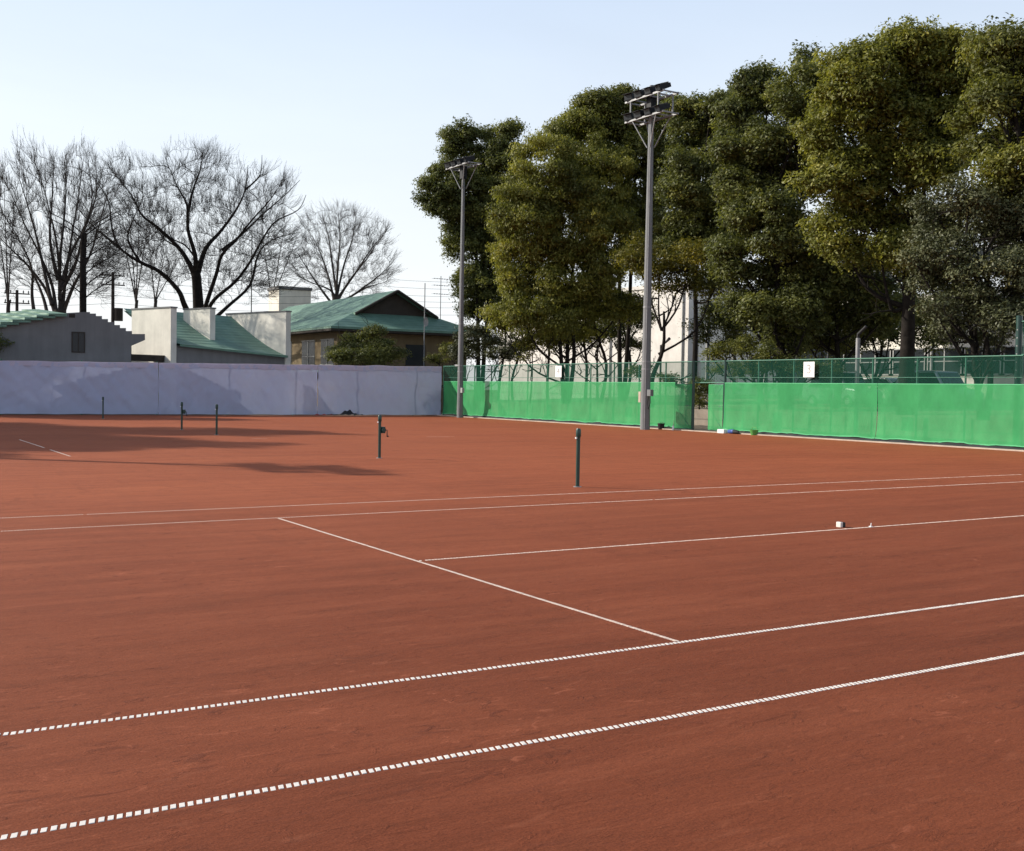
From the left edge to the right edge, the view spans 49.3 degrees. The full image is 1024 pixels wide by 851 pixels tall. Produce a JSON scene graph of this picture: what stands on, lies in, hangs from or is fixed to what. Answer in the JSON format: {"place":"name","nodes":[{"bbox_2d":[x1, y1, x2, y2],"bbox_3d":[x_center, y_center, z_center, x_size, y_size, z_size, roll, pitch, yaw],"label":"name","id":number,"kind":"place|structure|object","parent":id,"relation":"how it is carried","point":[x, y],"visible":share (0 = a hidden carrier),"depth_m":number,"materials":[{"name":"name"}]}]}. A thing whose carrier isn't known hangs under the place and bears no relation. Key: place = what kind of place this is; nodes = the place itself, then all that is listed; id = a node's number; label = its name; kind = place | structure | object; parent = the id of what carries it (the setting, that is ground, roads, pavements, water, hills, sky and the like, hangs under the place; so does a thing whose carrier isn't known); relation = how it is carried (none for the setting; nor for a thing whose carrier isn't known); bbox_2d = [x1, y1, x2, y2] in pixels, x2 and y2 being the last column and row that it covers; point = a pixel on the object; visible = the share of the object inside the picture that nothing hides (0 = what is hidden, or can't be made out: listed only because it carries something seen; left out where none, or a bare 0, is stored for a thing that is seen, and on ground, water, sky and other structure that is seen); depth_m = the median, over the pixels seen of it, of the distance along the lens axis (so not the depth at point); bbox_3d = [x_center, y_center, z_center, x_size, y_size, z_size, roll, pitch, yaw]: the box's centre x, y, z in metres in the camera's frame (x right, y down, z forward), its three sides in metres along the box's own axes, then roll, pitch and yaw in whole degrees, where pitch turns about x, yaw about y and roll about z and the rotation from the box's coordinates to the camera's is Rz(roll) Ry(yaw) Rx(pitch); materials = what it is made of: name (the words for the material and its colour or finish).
{"place":"outdoors","nodes":[
{"label":"outdoors","id":0,"kind":"place"},
{"bbox_2d":[0,309,144,361],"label":"gabled building","id":1,"kind":"structure","parent":0,"point":[40,335],"depth_m":63.72,"materials":[{"name":"grey concrete"}]},
{"bbox_2d":[72,332,84,352],"bbox_3d":[-24.840,-4.771,63.971,0.721,1.181,0.058,0,2,-32],"label":"window","id":2,"kind":"structure","parent":1,"relation":"in","point":[78,338],"depth_m":63.97,"materials":[{"name":"grey glass"}]},
{"bbox_2d":[124,306,291,401],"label":"fin walled building","id":3,"kind":"structure","parent":0,"point":[195,335],"depth_m":73.31,"materials":[{"name":"white concrete"}]},
{"bbox_2d":[2,411,442,415],"bbox_3d":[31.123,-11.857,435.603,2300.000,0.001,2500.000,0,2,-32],"label":"ground","id":4,"kind":"structure","parent":0,"point":[192,414],"depth_m":64.89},
{"bbox_2d":[0,333,14,351],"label":"bush","id":5,"kind":"object","parent":4,"relation":"on","point":[3,341],"visible":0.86,"depth_m":61.50,"materials":[{"name":"green plant"}]},
{"bbox_2d":[4,289,29,310],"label":"utility pole","id":6,"kind":"object","parent":4,"relation":"on","point":[16,303],"visible":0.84,"depth_m":94.34,"materials":[{"name":"grey concrete"}]},
{"bbox_2d":[0,192,36,312],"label":"bare tree","id":7,"kind":"object","parent":4,"relation":"on","point":[7,298],"visible":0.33,"depth_m":88.49,"materials":[{"name":"brown plant"}]},
{"bbox_2d":[0,129,136,312],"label":"bare tree","id":8,"kind":"object","parent":4,"relation":"on","point":[33,277],"visible":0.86,"depth_m":80.56,"materials":[{"name":"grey plant"}]},
{"bbox_2d":[37,206,128,311],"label":"bare tree","id":9,"kind":"object","parent":4,"relation":"on","point":[82,273],"visible":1,"depth_m":76.18,"materials":[{"name":"brown plant"}]},
{"bbox_2d":[101,272,124,324],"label":"utility pole","id":10,"kind":"object","parent":4,"relation":"on","point":[116,314],"visible":0.5,"depth_m":96.48,"materials":[{"name":"grey concrete"}]},
{"bbox_2d":[4,295,425,307],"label":"power line","id":11,"kind":"object","parent":10,"relation":"attached to","point":[179,300],"visible":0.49,"depth_m":102.52,"materials":[{"name":"black rubber"}]},
{"bbox_2d":[1,277,441,296],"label":"power line","id":12,"kind":"object","parent":10,"relation":"attached to","point":[262,289],"visible":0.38,"depth_m":106.83,"materials":[{"name":"black rubber"}]},
{"bbox_2d":[4,287,457,302],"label":"power line","id":13,"kind":"object","parent":10,"relation":"attached to","point":[223,295],"visible":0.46,"depth_m":102.73,"materials":[{"name":"black rubber"}]},
{"bbox_2d":[116,196,166,307],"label":"bare tree","id":14,"kind":"object","parent":4,"relation":"on","point":[135,298],"visible":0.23,"depth_m":106.22,"materials":[{"name":"brown plant"}]},
{"bbox_2d":[132,209,184,306],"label":"bare tree","id":15,"kind":"object","parent":4,"relation":"on","point":[155,301],"visible":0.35,"depth_m":102.53,"materials":[{"name":"brown plant"}]},
{"bbox_2d":[62,133,324,315],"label":"bare tree","id":16,"kind":"object","parent":4,"relation":"on","point":[195,267],"visible":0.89,"depth_m":88.91,"materials":[{"name":"brown plant"}]},
{"bbox_2d":[252,202,294,286],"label":"bare tree","id":17,"kind":"object","parent":4,"relation":"on","point":[277,242],"visible":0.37,"depth_m":116.49,"materials":[{"name":"brown plant"}]},
{"bbox_2d":[267,286,311,310],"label":"block of flats","id":18,"kind":"structure","parent":4,"relation":"on","point":[292,296],"depth_m":109.38,"materials":[{"name":"white concrete"}]},
{"bbox_2d":[285,197,403,302],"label":"bare tree","id":19,"kind":"object","parent":4,"relation":"on","point":[314,243],"visible":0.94,"depth_m":111.31,"materials":[{"name":"grey plant"}]},
{"bbox_2d":[322,314,412,365],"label":"bush","id":20,"kind":"object","parent":4,"relation":"on","point":[374,348],"visible":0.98,"depth_m":73.99,"materials":[{"name":"green plant"}]},
{"bbox_2d":[421,284,427,365],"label":"aerial mast","id":21,"kind":"object","parent":4,"relation":"on","point":[425,321],"visible":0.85,"depth_m":79.97,"materials":[{"name":"metal"}]},
{"bbox_2d":[424,340,457,387],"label":"bush","id":22,"kind":"object","parent":4,"relation":"on","point":[434,359],"visible":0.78,"depth_m":77.21,"materials":[{"name":"green plant"}]},
{"bbox_2d":[410,113,534,380],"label":"evergreen tree","id":23,"kind":"object","parent":4,"relation":"on","point":[439,197],"visible":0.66,"depth_m":84.61,"materials":[{"name":"green plant"}]},
{"bbox_2d":[446,319,533,380],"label":"bush","id":24,"kind":"object","parent":4,"relation":"on","point":[472,347],"visible":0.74,"depth_m":75.08,"materials":[{"name":"green plant"}]},
{"bbox_2d":[479,300,506,380],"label":"slim tree","id":25,"kind":"object","parent":4,"relation":"on","point":[500,370],"visible":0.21,"depth_m":87.68,"materials":[{"name":"brown plant"}]},
{"bbox_2d":[502,331,525,380],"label":"slim tree","id":26,"kind":"object","parent":4,"relation":"on","point":[514,369],"visible":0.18,"depth_m":89.70,"materials":[{"name":"brown plant"}]},
{"bbox_2d":[533,347,574,381],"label":"slim tree","id":27,"kind":"object","parent":4,"relation":"on","point":[548,361],"visible":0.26,"depth_m":81.24,"materials":[{"name":"brown plant"}]},
{"bbox_2d":[499,282,760,383],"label":"white warehouse","id":28,"kind":"structure","parent":4,"relation":"on","point":[683,351],"depth_m":108.94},
{"bbox_2d":[543,410,900,439],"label":"retaining wall","id":29,"kind":"structure","parent":4,"relation":"on","point":[700,418],"depth_m":54.70,"materials":[{"name":"concrete"}]},
{"bbox_2d":[437,415,1023,451],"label":"kerb","id":30,"kind":"structure","parent":4,"relation":"on","point":[768,435],"depth_m":45.06,"materials":[{"name":"concrete"}]},
{"bbox_2d":[281,290,479,411],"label":"hip roofed house","id":31,"kind":"structure","parent":0,"point":[399,314],"depth_m":82.49,"materials":[{"name":"green metal"}]},
{"bbox_2d":[301,340,314,364],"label":"window","id":32,"kind":"structure","parent":31,"relation":"in","point":[308,346],"depth_m":83.35,"materials":[{"name":"grey glass"}]},
{"bbox_2d":[320,338,333,364],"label":"window","id":33,"kind":"structure","parent":31,"relation":"in","point":[324,342],"depth_m":80.55,"materials":[{"name":"grey glass"}]},
{"bbox_2d":[405,344,424,365],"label":"window","id":34,"kind":"structure","parent":31,"relation":"in","point":[417,351],"depth_m":81.85,"materials":[{"name":"black glass"}]},
{"bbox_2d":[432,278,449,318],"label":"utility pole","id":35,"kind":"object","parent":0,"point":[440,295],"visible":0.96,"depth_m":117.79,"materials":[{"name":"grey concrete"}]},
{"bbox_2d":[0,268,451,289],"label":"power line","id":36,"kind":"object","parent":35,"relation":"attached to","point":[276,281],"visible":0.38,"depth_m":108.75,"materials":[{"name":"black rubber"}]},
{"bbox_2d":[0,415,1023,850],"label":"clay court ground","id":37,"kind":"structure","parent":0,"point":[134,615],"depth_m":7.93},
{"bbox_2d":[180,402,186,429],"bbox_3d":[-12.562,-0.348,42.682,0.243,1.100,0.260,0,2,-32],"label":"net post","id":38,"kind":"object","parent":37,"relation":"on","point":[183,411],"visible":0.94,"depth_m":42.66,"materials":[{"name":"metal"}]},
{"bbox_2d":[215,404,217,434],"bbox_3d":[-10.289,-0.188,38.907,0.150,1.100,0.150,0,2,-32],"label":"net post","id":39,"kind":"object","parent":37,"relation":"on","point":[216,407],"visible":0.98,"depth_m":38.88,"materials":[{"name":"metal"}]},
{"bbox_2d":[327,410,362,414],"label":"tarpaulin heap","id":40,"kind":"object","parent":37,"relation":"on","point":[349,412],"visible":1,"depth_m":68.22,"materials":[{"name":"black plastic"}]},
{"bbox_2d":[377,415,388,457],"bbox_3d":[-3.219,0.293,27.663,0.243,1.100,0.260,0,2,-32],"label":"net post","id":41,"kind":"object","parent":37,"relation":"on","point":[381,429],"visible":0.94,"depth_m":27.64,"materials":[{"name":"metal"}]},
{"bbox_2d":[443,155,481,417],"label":"light tower","id":42,"kind":"structure","parent":37,"relation":"on","point":[460,163],"depth_m":66.97,"materials":[{"name":"metal"}]},
{"bbox_2d":[278,518,677,640],"bbox_3d":[-0.963,1.378,11.361,0.040,0.002,8.141,0,2,-32],"label":"court line","id":43,"kind":"object","parent":37,"relation":"on","point":[496,585],"visible":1,"depth_m":9.87,"materials":[{"name":"white paint"}]},
{"bbox_2d":[11,482,1009,530],"bbox_3d":[0.799,1.214,17.295,27.288,0.002,0.050,0,2,-32],"label":"court line","id":44,"kind":"object","parent":37,"relation":"on","point":[506,506],"visible":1,"depth_m":16.77,"materials":[{"name":"white paint"}]},
{"bbox_2d":[0,652,1023,839],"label":"court line","id":45,"kind":"object","parent":37,"relation":"on","point":[129,814],"visible":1,"depth_m":5.36,"materials":[{"name":"white paint"}]},
{"bbox_2d":[0,595,1023,735],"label":"court line","id":46,"kind":"object","parent":37,"relation":"on","point":[213,705],"visible":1,"depth_m":6.93,"materials":[{"name":"white paint"}]},
{"bbox_2d":[8,474,1021,517],"bbox_3d":[0.080,1.165,18.460,27.288,0.002,0.051,0,2,-32],"label":"court line","id":47,"kind":"object","parent":37,"relation":"on","point":[508,496],"visible":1,"depth_m":18.56,"materials":[{"name":"white paint"}]},
{"bbox_2d":[573,428,581,486],"bbox_3d":[1.203,0.603,20.363,0.150,1.100,0.150,0,2,-32],"label":"net post","id":48,"kind":"object","parent":37,"relation":"on","point":[578,434],"visible":0.91,"depth_m":20.33,"materials":[{"name":"metal"}]},
{"bbox_2d":[622,82,678,429],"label":"light tower","id":49,"kind":"structure","parent":37,"relation":"on","point":[650,111],"depth_m":51.21,"materials":[{"name":"metal"}]},
{"bbox_2d":[419,515,1023,560],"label":"court line","id":50,"kind":"object","parent":37,"relation":"on","point":[711,538],"visible":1,"depth_m":13.38,"materials":[{"name":"white paint"}]},
{"bbox_2d":[0,0,1023,380],"label":"sky","id":51,"kind":"structure","parent":0,"point":[355,96],"materials":[{"name":"blue"}]},
{"bbox_2d":[436,414,744,432],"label":"path","id":52,"kind":"structure","parent":0,"point":[700,429],"depth_m":53.23,"materials":[{"name":"grey concrete"}]},
{"bbox_2d":[454,414,664,427],"bbox_3d":[1.745,-0.282,61.429,0.176,0.156,20.600,0,2,-32],"label":"fence footing","id":53,"kind":"object","parent":52,"relation":"on","point":[600,423],"visible":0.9,"depth_m":60.19,"materials":[{"name":"grey concrete"}]},
{"bbox_2d":[443,361,692,427],"bbox_3d":[1.963,-1.790,61.558,0.092,3.210,24.372,0,2,-32],"label":"wire fence","id":54,"kind":"object","parent":53,"relation":"on","point":[568,377],"visible":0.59,"depth_m":59.98,"materials":[{"name":"green metal"}]},
{"bbox_2d":[442,381,543,418],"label":"green windscreen","id":55,"kind":"object","parent":54,"relation":"attached to","point":[514,399],"visible":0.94,"depth_m":65.81,"materials":[{"name":"green fabric"}]},
{"bbox_2d":[555,366,561,376],"bbox_3d":[2.510,-2.919,60.369,0.024,0.620,0.580,0,2,-32],"label":"number sign","id":56,"kind":"object","parent":54,"relation":"attached to","point":[558,371],"visible":1,"depth_m":60.36,"materials":[{"name":"grey plastic"}]},
{"bbox_2d":[542,382,674,426],"bbox_3d":[4.630,-1.159,56.851,0.192,2.117,11.150,0,2,-32],"label":"green windscreen","id":57,"kind":"object","parent":54,"relation":"attached to","point":[610,402],"visible":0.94,"depth_m":56.70,"materials":[{"name":"green fabric"}]},
{"bbox_2d":[674,360,726,430],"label":"gate","id":58,"kind":"structure","parent":52,"relation":"on","point":[684,403],"depth_m":51.15,"materials":[{"name":"green fabric"}]},
{"bbox_2d":[855,325,866,382],"bbox_3d":[13.714,-1.678,43.947,0.166,4.515,0.473,-1,3,-44],"label":"pale post","id":59,"kind":"object","parent":52,"relation":"on","point":[857,362],"visible":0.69,"depth_m":43.96,"materials":[{"name":"metal"}]},
{"bbox_2d":[726,355,1023,383],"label":"wire fence","id":60,"kind":"object","parent":52,"relation":"on","point":[873,377],"visible":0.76,"depth_m":42.45,"materials":[{"name":"green metal"}]},
{"bbox_2d":[722,383,877,438],"bbox_3d":[11.528,-0.691,45.719,0.169,2.105,8.400,0,2,-32],"label":"green windscreen","id":61,"kind":"object","parent":60,"relation":"attached to","point":[838,409],"visible":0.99,"depth_m":45.28,"materials":[{"name":"green fabric"}]},
{"bbox_2d":[803,362,814,376],"bbox_3d":[11.972,-2.258,45.025,0.024,0.620,0.580,0,2,-32],"label":"number sign","id":62,"kind":"object","parent":60,"relation":"attached to","point":[809,369],"visible":1,"depth_m":44.99,"materials":[{"name":"grey"}]},
{"bbox_2d":[875,383,1023,446],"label":"green windscreen","id":63,"kind":"object","parent":60,"relation":"attached to","point":[985,414],"visible":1,"depth_m":39.33,"materials":[{"name":"green fabric"}]},
{"bbox_2d":[744,431,1023,449],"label":"fence footing","id":64,"kind":"object","parent":52,"relation":"on","point":[916,442],"visible":0.89,"depth_m":41.21,"materials":[{"name":"grey concrete"}]},
{"bbox_2d":[1014,315,1023,383],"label":"tall fence","id":65,"kind":"object","parent":52,"relation":"on","point":[1018,341],"visible":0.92,"depth_m":37.31,"materials":[{"name":"metal"}]},
{"bbox_2d":[694,395,877,415],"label":"raised terrace","id":66,"kind":"structure","parent":0,"point":[703,408],"depth_m":59.20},
{"bbox_2d":[512,316,546,381],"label":"slim tree","id":67,"kind":"object","parent":66,"relation":"on","point":[530,343],"visible":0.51,"depth_m":69.79,"materials":[{"name":"green plant"}]},
{"bbox_2d":[475,106,657,381],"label":"evergreen tree","id":68,"kind":"object","parent":66,"relation":"on","point":[575,193],"visible":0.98,"depth_m":67.09,"materials":[{"name":"green plant"}]},
{"bbox_2d":[575,269,603,381],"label":"slim tree","id":69,"kind":"object","parent":66,"relation":"on","point":[586,365],"visible":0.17,"depth_m":77.55,"materials":[{"name":"brown plant"}]},
{"bbox_2d":[539,286,657,381],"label":"evergreen tree","id":70,"kind":"object","parent":66,"relation":"on","point":[614,334],"visible":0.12,"depth_m":77.94,"materials":[{"name":"green plant"}]},
{"bbox_2d":[577,287,622,381],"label":"slim tree","id":71,"kind":"object","parent":66,"relation":"on","point":[603,356],"visible":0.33,"depth_m":71.08,"materials":[{"name":"brown plant"}]},
{"bbox_2d":[550,82,688,381],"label":"evergreen tree","id":72,"kind":"object","parent":66,"relation":"on","point":[610,101],"visible":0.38,"depth_m":69.79,"materials":[{"name":"green plant"}]},
{"bbox_2d":[606,308,659,381],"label":"slim tree","id":73,"kind":"object","parent":66,"relation":"on","point":[629,379],"visible":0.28,"depth_m":76.78,"materials":[{"name":"brown plant"}]},
{"bbox_2d":[659,337,670,381],"bbox_3d":[8.757,-3.066,64.115,0.180,3.977,0.858,0,2,-32],"label":"street lamp","id":74,"kind":"object","parent":66,"relation":"on","point":[666,341],"visible":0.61,"depth_m":64.36,"materials":[{"name":"grey metal"}]},
{"bbox_2d":[607,229,735,381],"bbox_3d":[8.620,-5.667,60.555,7.073,10.024,3.824,1,2,11],"label":"evergreen tree","id":75,"kind":"object","parent":66,"relation":"on","point":[668,266],"visible":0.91,"depth_m":60.12,"materials":[{"name":"green plant"}]},
{"bbox_2d":[623,358,727,408],"bbox_3d":[8.242,-2.082,57.440,5.859,3.043,3.551,2,2,32],"label":"bush","id":76,"kind":"object","parent":66,"relation":"on","point":[699,393],"visible":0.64,"depth_m":57.34,"materials":[{"name":"green plant"}]},
{"bbox_2d":[652,85,755,379],"bbox_3d":[11.224,-10.214,63.699,7.411,18.982,7.632,1,2,10],"label":"evergreen tree","id":77,"kind":"object","parent":66,"relation":"on","point":[685,192],"visible":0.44,"depth_m":62.56,"materials":[{"name":"green plant"}]},
{"bbox_2d":[697,331,783,382],"bbox_3d":[11.075,-2.527,53.883,3.988,4.271,2.991,0,2,-32],"label":"bush","id":78,"kind":"object","parent":66,"relation":"on","point":[740,348],"visible":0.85,"depth_m":53.70,"materials":[{"name":"green plant"}]},
{"bbox_2d":[677,289,809,382],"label":"evergreen tree","id":79,"kind":"object","parent":66,"relation":"on","point":[732,331],"visible":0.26,"depth_m":67.18,"materials":[{"name":"green plant"}]},
{"bbox_2d":[697,289,826,393],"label":"blue grey building","id":80,"kind":"structure","parent":66,"relation":"on","point":[704,373],"depth_m":92.48,"materials":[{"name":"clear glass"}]},
{"bbox_2d":[694,39,851,382],"bbox_3d":[13.184,-9.762,55.262,7.443,18.720,7.198,0,2,-32],"label":"evergreen tree","id":81,"kind":"object","parent":66,"relation":"on","point":[761,205],"visible":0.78,"depth_m":54.41,"materials":[{"name":"green plant"}]},
{"bbox_2d":[716,338,846,382],"bbox_3d":[13.060,-2.370,54.224,4.171,4.000,5.989,0,2,-24],"label":"bush","id":82,"kind":"object","parent":66,"relation":"on","point":[821,370],"visible":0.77,"depth_m":53.56,"materials":[{"name":"green plant"}]},
{"bbox_2d":[758,233,922,382],"bbox_3d":[16.206,-5.032,55.945,8.088,9.343,6.083,1,2,5],"label":"evergreen tree","id":83,"kind":"object","parent":66,"relation":"on","point":[840,294],"visible":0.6,"depth_m":54.59,"materials":[{"name":"green plant"}]},
{"bbox_2d":[805,372,877,401],"bbox_3d":[17.342,-1.915,58.771,1.700,1.855,4.281,0,2,-28],"label":"parked car","id":84,"kind":"object","parent":66,"relation":"on","point":[845,380],"visible":0.02,"depth_m":58.13,"materials":[{"name":"grey paint"}]},
{"bbox_2d":[863,378,896,403],"bbox_3d":[20.357,-1.869,60.550,1.700,1.505,4.281,0,2,-33],"label":"parked car","id":85,"kind":"object","parent":66,"relation":"on","point":[886,380],"visible":0.05,"depth_m":59.81,"materials":[{"name":"white paint"}]},
{"bbox_2d":[782,13,997,383],"bbox_3d":[16.103,-8.763,47.606,8.401,17.290,7.534,0,2,-32],"label":"evergreen tree","id":86,"kind":"object","parent":66,"relation":"on","point":[919,93],"visible":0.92,"depth_m":46.65,"materials":[{"name":"green plant"}]},
{"bbox_2d":[816,291,973,388],"bbox_3d":[20.125,-3.912,58.469,5.872,7.025,7.230,0,2,-32],"label":"evergreen tree","id":87,"kind":"object","parent":66,"relation":"on","point":[923,339],"visible":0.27,"depth_m":57.55,"materials":[{"name":"green plant"}]},
{"bbox_2d":[827,244,1023,383],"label":"school building","id":88,"kind":"structure","parent":66,"relation":"on","point":[1001,369],"depth_m":71.41,"materials":[{"name":"white concrete"}]},
{"bbox_2d":[827,351,860,372],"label":"window","id":89,"kind":"structure","parent":88,"relation":"in","point":[849,368],"depth_m":78.09,"materials":[{"name":"grey glass"}]},
{"bbox_2d":[859,349,893,375],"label":"window","id":90,"kind":"structure","parent":88,"relation":"in","point":[865,362],"depth_m":76.19,"materials":[{"name":"grey glass"}]},
{"bbox_2d":[889,348,928,375],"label":"window","id":91,"kind":"structure","parent":88,"relation":"in","point":[921,364],"depth_m":73.36,"materials":[{"name":"grey glass"}]},
{"bbox_2d":[924,347,965,374],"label":"window","id":92,"kind":"structure","parent":88,"relation":"in","point":[941,364],"depth_m":71.35,"materials":[{"name":"grey glass"}]},
{"bbox_2d":[960,346,1004,374],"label":"window","id":93,"kind":"structure","parent":88,"relation":"in","point":[996,369],"depth_m":68.95,"materials":[{"name":"grey glass"}]},
{"bbox_2d":[970,244,1007,273],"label":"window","id":94,"kind":"structure","parent":88,"relation":"in","point":[1005,244],"depth_m":69.10,"materials":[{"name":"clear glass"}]},
{"bbox_2d":[999,345,1023,374],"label":"window","id":95,"kind":"structure","parent":88,"relation":"in","point":[1010,360],"depth_m":67.50,"materials":[{"name":"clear glass"}]},
{"bbox_2d":[896,370,963,383],"bbox_3d":[21.136,-1.798,55.476,1.700,1.855,4.281,0,2,-28],"label":"parked car","id":96,"kind":"object","parent":66,"relation":"on","point":[926,373],"visible":0.11,"depth_m":54.81,"materials":[{"name":"grey paint"}]},
{"bbox_2d":[889,168,1023,383],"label":"evergreen tree","id":97,"kind":"object","parent":66,"relation":"on","point":[960,271],"visible":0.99,"depth_m":41.37,"materials":[{"name":"green plant"}]},
{"bbox_2d":[934,12,1023,252],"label":"evergreen tree","id":98,"kind":"object","parent":66,"relation":"on","point":[994,54],"visible":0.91,"depth_m":40.92,"materials":[{"name":"green plant"}]},
{"bbox_3d":[-26.208,-2.107,58.717,50.800,3.106,0.068,0,2,-32],"label":"back fence","id":99,"kind":"object","parent":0,"visible":0},
{"bbox_2d":[0,361,158,413],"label":"lavender windscreen","id":100,"kind":"object","parent":99,"relation":"attached to","point":[51,387],"visible":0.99,"depth_m":60.29,"materials":[{"name":"purple fabric"}]},
{"bbox_2d":[158,363,317,414],"bbox_3d":[-15.767,-2.137,65.001,9.430,3.013,0.195,0,2,-31],"label":"lavender windscreen","id":101,"kind":"object","parent":99,"relation":"attached to","point":[236,389],"visible":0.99,"depth_m":64.88,"materials":[{"name":"purple fabric"}]},
{"bbox_2d":[317,365,441,414],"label":"lavender windscreen","id":102,"kind":"object","parent":99,"relation":"attached to","point":[388,390],"visible":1,"depth_m":69.66,"materials":[{"name":"fabric"}]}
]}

